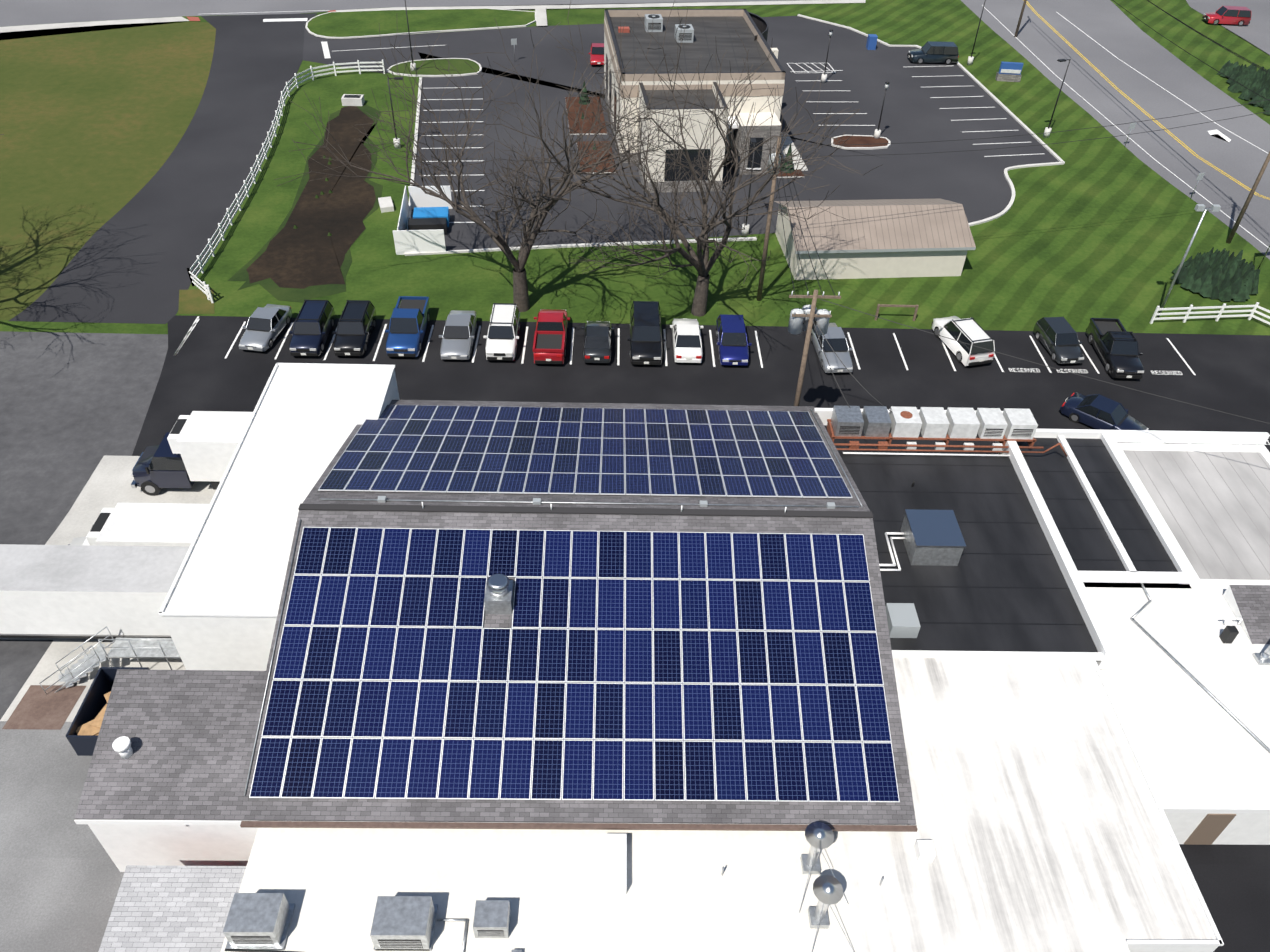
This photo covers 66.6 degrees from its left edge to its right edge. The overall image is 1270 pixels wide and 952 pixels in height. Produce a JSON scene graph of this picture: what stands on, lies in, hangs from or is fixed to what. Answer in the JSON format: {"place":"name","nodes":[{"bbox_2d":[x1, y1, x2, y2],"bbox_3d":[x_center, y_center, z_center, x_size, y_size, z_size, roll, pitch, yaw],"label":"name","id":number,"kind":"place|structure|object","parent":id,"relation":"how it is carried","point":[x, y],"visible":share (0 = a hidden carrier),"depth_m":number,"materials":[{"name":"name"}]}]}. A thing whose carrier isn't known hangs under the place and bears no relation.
{"place":"outdoors","nodes":[
{"label":"outdoors","id":0,"kind":"place"},
{"bbox_2d":[0,0,1269,951],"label":"paving","id":1,"kind":"structure","parent":0,"point":[132,132],"depth_m":74.90,"materials":[{"name":"grey asphalt"}]},
{"bbox_2d":[0,544,188,638],"bbox_3d":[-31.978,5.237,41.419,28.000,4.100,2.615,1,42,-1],"label":"semi trailer","id":2,"kind":"object","parent":1,"relation":"on","point":[69,591],"visible":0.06,"depth_m":40.28,"materials":[{"name":"white metal"}]},
{"bbox_2d":[66,667,149,755],"bbox_3d":[-20.608,9.359,38.379,2.123,1.420,3.280,1,42,-1],"label":"dumpster","id":3,"kind":"object","parent":1,"relation":"on","point":[82,734],"visible":0.25,"depth_m":37.91,"materials":[{"name":"black paint"}]},
{"bbox_2d":[39,626,180,694],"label":"dock stairs","id":4,"kind":"structure","parent":1,"relation":"on","point":[137,648],"depth_m":40.39,"materials":[{"name":"grey metal"}]},
{"bbox_2d":[68,503,209,546],"bbox_3d":[-22.169,3.438,44.742,9.170,3.638,2.760,1,42,-1],"label":"white box truck","id":5,"kind":"object","parent":1,"relation":"on","point":[151,524],"visible":0.21,"depth_m":43.43,"materials":[{"name":"white paint"}]},
{"bbox_2d":[131,411,252,495],"bbox_3d":[-21.873,-1.114,50.465,8.690,3.788,2.760,1,42,-1],"label":"box truck","id":6,"kind":"object","parent":1,"relation":"on","point":[190,450],"visible":0.67,"depth_m":49.45,"materials":[{"name":"white paint"}]},
{"bbox_2d":[238,304,291,350],"bbox_3d":[-23.669,-9.668,61.841,2.160,1.447,4.690,6,42,5],"label":"sedan car","id":7,"kind":"object","parent":1,"relation":"on","point":[265,325],"visible":1,"depth_m":61.12,"materials":[{"name":"grey paint"}]},
{"bbox_2d":[289,300,335,355],"bbox_3d":[-20.577,-9.441,61.471,2.240,1.760,4.790,1,42,-1],"label":"suv","id":8,"kind":"object","parent":1,"relation":"on","point":[313,326],"visible":1,"depth_m":60.55,"materials":[{"name":"blue paint"}]},
{"bbox_2d":[333,300,376,355],"bbox_3d":[-17.878,-9.442,61.563,2.220,1.780,4.690,1,42,-1],"label":"suv","id":9,"kind":"object","parent":1,"relation":"on","point":[356,325],"visible":1,"depth_m":60.66,"materials":[{"name":"black paint"}]},
{"bbox_2d":[385,296,429,356],"bbox_3d":[-14.568,-9.777,61.967,2.380,1.919,5.690,1,42,-1],"label":"pickup car","id":10,"kind":"object","parent":1,"relation":"on","point":[409,319],"visible":1,"depth_m":60.83,"materials":[{"name":"blue paint"}]},
{"bbox_2d":[439,310,476,359],"bbox_3d":[-11.274,-9.188,61.787,2.230,1.448,4.990,1,42,-1],"label":"sedan car","id":11,"kind":"object","parent":1,"relation":"on","point":[460,329],"visible":1,"depth_m":60.99,"materials":[{"name":"grey paint"}]},
{"bbox_2d":[483,303,520,360],"bbox_3d":[-8.430,-9.219,61.654,2.220,1.820,4.790,1,42,-1],"label":"suv","id":12,"kind":"object","parent":1,"relation":"on","point":[502,336],"visible":1,"depth_m":60.72,"materials":[{"name":"white paint"}]},
{"bbox_2d":[533,309,569,363],"bbox_3d":[-5.376,-9.241,61.798,2.330,1.821,5.590,1,42,-1],"label":"pickup car","id":13,"kind":"object","parent":1,"relation":"on","point":[550,339],"visible":1,"depth_m":60.94,"materials":[{"name":"red paint"}]},
{"bbox_2d":[589,43,603,64],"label":"sedan car","id":14,"kind":"object","parent":1,"relation":"on","point":[596,53],"visible":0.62,"depth_m":101.40,"materials":[{"name":"red paint"}]},
{"bbox_2d":[582,321,613,362],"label":"sedan car","id":15,"kind":"object","parent":1,"relation":"on","point":[597,341],"visible":1,"depth_m":60.58,"materials":[{"name":"grey paint"}]},
{"bbox_2d":[628,301,664,364],"bbox_3d":[0.707,-9.203,61.959,2.380,1.870,5.490,1,42,-1],"label":"suv","id":16,"kind":"object","parent":1,"relation":"on","point":[645,339],"visible":1,"depth_m":60.90,"materials":[{"name":"black paint"}]},
{"bbox_2d":[578,81,793,172],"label":"bank shrubs","id":17,"kind":"object","parent":1,"relation":"on","point":[584,90],"visible":0.58,"depth_m":84.94,"materials":[{"name":"plant"}]},
{"bbox_2d":[565,9,807,192],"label":"bank building","id":18,"kind":"structure","parent":1,"relation":"on","point":[707,33],"depth_m":81.83,"materials":[{"name":"beige paint"}]},
{"bbox_2d":[670,318,702,362],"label":"sedan car","id":19,"kind":"object","parent":1,"relation":"on","point":[687,341],"visible":1,"depth_m":60.91,"materials":[{"name":"white paint"}]},
{"bbox_2d":[715,314,751,364],"bbox_3d":[6.255,-8.779,61.921,2.200,1.575,4.590,1,42,-1],"label":"hatchback car","id":20,"kind":"object","parent":1,"relation":"on","point":[733,344],"visible":1,"depth_m":61.06,"materials":[{"name":"blue paint"}]},
{"bbox_2d":[788,290,840,405],"bbox_3d":[8.856,-5.561,51.880,2.600,10.600,1.300,1,42,-1],"label":"utility pole","id":21,"kind":"object","parent":1,"relation":"on","point":[800,320],"visible":0.98,"depth_m":49.38,"materials":[{"name":"brown wood"}]},
{"bbox_2d":[810,323,852,372],"bbox_3d":[12.571,-8.386,61.807,2.210,1.468,4.990,-2,42,-5],"label":"sedan car","id":22,"kind":"object","parent":1,"relation":"on","point":[835,337],"visible":0.9,"depth_m":60.99,"materials":[{"name":"grey paint"}]},
{"bbox_2d":[907,41,958,64],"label":"suv","id":23,"kind":"object","parent":1,"relation":"on","point":[946,53],"visible":0.98,"depth_m":103.91,"materials":[{"name":"black paint"}]},
{"bbox_2d":[932,316,994,365],"bbox_3d":[21.278,-9.127,62.677,2.260,1.880,4.990,-9,43,-12],"label":"suv","id":24,"kind":"object","parent":1,"relation":"on","point":[971,331],"visible":0.96,"depth_m":61.54,"materials":[{"name":"white paint"}]},
{"bbox_2d":[1014,0,1026,36],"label":"utility pole","id":25,"kind":"object","parent":1,"relation":"on","point":[1020,19],"depth_m":111.01,"materials":[{"name":"grey wood"}]},
{"bbox_2d":[1033,316,1083,363],"bbox_3d":[27.666,-8.880,62.904,2.100,1.544,4.190,-3,42,-6],"label":"minivan","id":26,"kind":"object","parent":1,"relation":"on","point":[1057,337],"visible":1,"depth_m":62.17,"materials":[{"name":"grey paint"}]},
{"bbox_2d":[1059,392,1148,442],"bbox_3d":[27.746,-3.555,56.965,4.790,1.448,2.180,32,49,29],"label":"sedan car","id":27,"kind":"object","parent":1,"relation":"on","point":[1098,411],"visible":0.73,"depth_m":56.65,"materials":[{"name":"blue paint"}]},
{"bbox_2d":[1086,318,1143,378],"bbox_3d":[31.007,-8.406,62.231,2.280,1.900,5.590,2,42,0],"label":"pickup car","id":28,"kind":"object","parent":1,"relation":"on","point":[1116,348],"visible":1,"depth_m":61.17,"materials":[{"name":"black paint"}]},
{"bbox_2d":[1202,6,1250,25],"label":"suv","id":29,"kind":"object","parent":1,"relation":"on","point":[1239,16],"visible":1,"depth_m":117.23,"materials":[{"name":"red paint"}]},
{"bbox_2d":[0,0,1269,334],"bbox_3d":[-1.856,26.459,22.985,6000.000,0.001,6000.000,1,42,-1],"label":"ground","id":30,"kind":"structure","parent":0,"point":[1104,226],"depth_m":72.52,"materials":[{"name":"green plant"}]},
{"bbox_2d":[189,271,213,302],"bbox_3d":[-29.381,-12.879,65.316,0.184,1.350,3.122,-31,51,-32],"label":"drive fence","id":31,"kind":"object","parent":30,"relation":"on","point":[207,291],"visible":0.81,"depth_m":64.93,"materials":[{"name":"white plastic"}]},
{"bbox_2d":[187,60,384,285],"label":"drive fence","id":32,"kind":"object","parent":30,"relation":"on","point":[229,218],"visible":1,"depth_m":80.89,"materials":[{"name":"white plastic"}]},
{"bbox_2d":[274,2,715,311],"bbox_3d":[-8.604,-20.956,61.064,24.940,20.375,21.471,26,47,24],"label":"tree","id":33,"kind":"object","parent":30,"relation":"on","point":[520,294],"visible":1,"depth_m":60.29,"materials":[{"name":"brown plant"}]},
{"bbox_2d":[74,363,1269,951],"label":"building","id":34,"kind":"structure","parent":30,"relation":"on","point":[560,671],"depth_m":34.30,"materials":[{"name":"grey"}]},
{"bbox_2d":[504,0,882,316],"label":"tree","id":35,"kind":"object","parent":30,"relation":"on","point":[701,263],"visible":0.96,"depth_m":58.58,"materials":[{"name":"brown plant"}]},
{"bbox_2d":[757,137,780,300],"bbox_3d":[8.750,-16.779,63.718,0.760,11.700,1.300,1,42,-1],"label":"pole","id":36,"kind":"object","parent":30,"relation":"on","point":[762,270],"visible":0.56,"depth_m":63.47,"materials":[{"name":"brown wood"}]},
{"bbox_2d":[736,0,1269,423],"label":"wires","id":37,"kind":"object","parent":36,"relation":"attached to","point":[1229,50],"visible":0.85,"depth_m":58.86,"materials":[{"name":"black"}]},
{"bbox_2d":[341,0,1269,320],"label":"lamp posts","id":38,"kind":"object","parent":30,"relation":"on","point":[427,224],"visible":0.9,"depth_m":73.81,"materials":[{"name":"black metal"}]},
{"bbox_2d":[774,198,975,279],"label":"store shed","id":39,"kind":"structure","parent":30,"relation":"on","point":[889,238],"depth_m":69.02,"materials":[{"name":"beige paint"}]},
{"bbox_2d":[1150,302,1269,324],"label":"fence","id":40,"kind":"object","parent":30,"relation":"on","point":[1217,317],"visible":1,"depth_m":65.98,"materials":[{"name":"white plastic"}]},
{"bbox_2d":[1170,60,1269,301],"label":"shrubs","id":41,"kind":"object","parent":30,"relation":"on","point":[1222,275],"visible":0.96,"depth_m":69.34,"materials":[{"name":"plant"}]},
{"bbox_2d":[1226,151,1269,243],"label":"utility pole","id":42,"kind":"object","parent":30,"relation":"on","point":[1245,206],"depth_m":72.90,"materials":[{"name":"brown wood"}]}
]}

